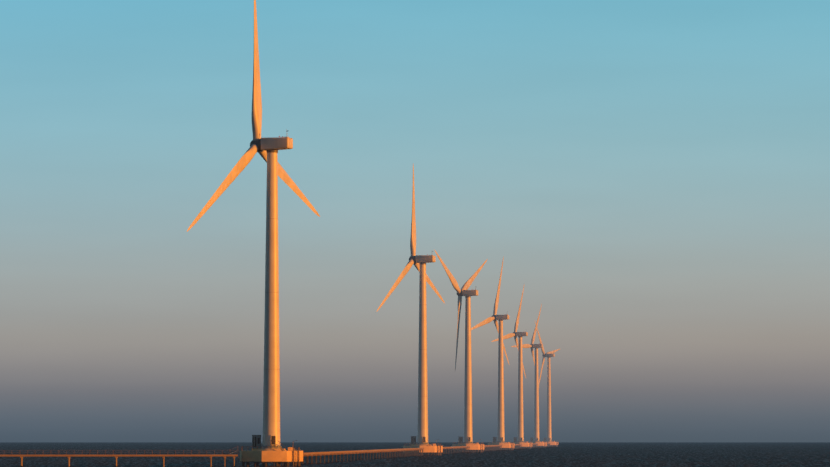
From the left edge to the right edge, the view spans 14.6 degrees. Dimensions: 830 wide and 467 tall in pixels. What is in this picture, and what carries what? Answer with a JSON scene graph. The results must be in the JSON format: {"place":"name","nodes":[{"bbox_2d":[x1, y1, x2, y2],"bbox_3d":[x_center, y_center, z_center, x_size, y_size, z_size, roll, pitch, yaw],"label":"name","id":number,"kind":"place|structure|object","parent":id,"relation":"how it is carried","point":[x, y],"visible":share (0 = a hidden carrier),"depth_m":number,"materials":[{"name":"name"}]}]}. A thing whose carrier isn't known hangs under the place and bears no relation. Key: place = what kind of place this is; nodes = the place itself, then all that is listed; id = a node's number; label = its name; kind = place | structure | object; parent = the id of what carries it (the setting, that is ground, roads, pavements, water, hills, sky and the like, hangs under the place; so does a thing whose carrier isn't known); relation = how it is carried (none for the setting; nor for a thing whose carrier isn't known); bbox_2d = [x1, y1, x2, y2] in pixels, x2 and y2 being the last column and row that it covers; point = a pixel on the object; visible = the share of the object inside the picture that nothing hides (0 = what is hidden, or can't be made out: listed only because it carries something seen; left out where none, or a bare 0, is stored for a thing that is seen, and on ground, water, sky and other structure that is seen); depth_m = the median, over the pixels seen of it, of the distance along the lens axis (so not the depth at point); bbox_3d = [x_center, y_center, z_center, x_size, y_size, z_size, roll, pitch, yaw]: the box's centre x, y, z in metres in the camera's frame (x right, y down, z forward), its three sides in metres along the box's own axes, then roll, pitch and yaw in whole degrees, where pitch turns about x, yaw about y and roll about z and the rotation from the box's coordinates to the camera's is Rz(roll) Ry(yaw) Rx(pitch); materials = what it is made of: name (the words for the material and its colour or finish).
{"place":"outdoors","nodes":[
{"label":"outdoors","id":0,"kind":"place"},
{"bbox_2d":[0,442,829,466],"bbox_3d":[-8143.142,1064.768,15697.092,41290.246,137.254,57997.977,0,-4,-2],"label":"sea","id":1,"kind":"structure","parent":0,"point":[689,454],"depth_m":1389.96,"materials":[{"name":"liquid"}]},
{"bbox_2d":[0,446,237,466],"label":"pier","id":2,"kind":"structure","parent":1,"relation":"on","point":[113,455],"depth_m":837.11,"materials":[{"name":"white paint"}]},
{"bbox_2d":[187,0,319,466],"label":"wind turbine","id":3,"kind":"object","parent":1,"relation":"on","point":[271,450],"visible":1,"depth_m":844.74,"materials":[{"name":"white paint"}]},
{"bbox_2d":[273,448,423,465],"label":"pier","id":4,"kind":"structure","parent":1,"relation":"on","point":[375,451],"depth_m":1105.25,"materials":[{"name":"white paint"}]},
{"bbox_2d":[376,165,444,455],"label":"wind turbine","id":5,"kind":"object","parent":1,"relation":"on","point":[419,262],"visible":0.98,"depth_m":1390.49,"materials":[{"name":"white paint"}]},
{"bbox_2d":[432,446,469,453],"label":"pier","id":6,"kind":"structure","parent":1,"relation":"on","point":[455,447],"depth_m":1590.69,"materials":[{"name":"white paint"}]},
{"bbox_2d":[434,250,486,451],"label":"wind turbine","id":7,"kind":"object","parent":1,"relation":"on","point":[467,294],"visible":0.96,"depth_m":1715.80,"materials":[{"name":"white paint"}]},
{"bbox_2d":[479,445,501,451],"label":"pier","id":8,"kind":"structure","parent":1,"relation":"on","point":[492,447],"depth_m":1944.34,"materials":[{"name":"white paint"}]},
{"bbox_2d":[471,256,513,449],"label":"wind turbine","id":9,"kind":"object","parent":1,"relation":"on","point":[499,439],"visible":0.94,"depth_m":2059.12,"materials":[{"name":"white paint"}]},
{"bbox_2d":[491,287,531,448],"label":"wind turbine","id":10,"kind":"object","parent":1,"relation":"on","point":[515,334],"visible":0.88,"depth_m":2391.42,"materials":[{"name":"white paint"}]},
{"bbox_2d":[511,304,546,446],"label":"wind turbine","id":11,"kind":"object","parent":1,"relation":"on","point":[536,404],"visible":0.94,"depth_m":2695.60,"materials":[{"name":"white paint"}]},
{"bbox_2d":[535,322,559,446],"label":"wind turbine","id":12,"kind":"object","parent":1,"relation":"on","point":[549,355],"visible":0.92,"depth_m":2997.61,"materials":[{"name":"white paint"}]},
{"bbox_2d":[0,0,829,441],"label":"sky","id":13,"kind":"structure","parent":0,"point":[653,176],"materials":[{"name":"blue"}]}
]}

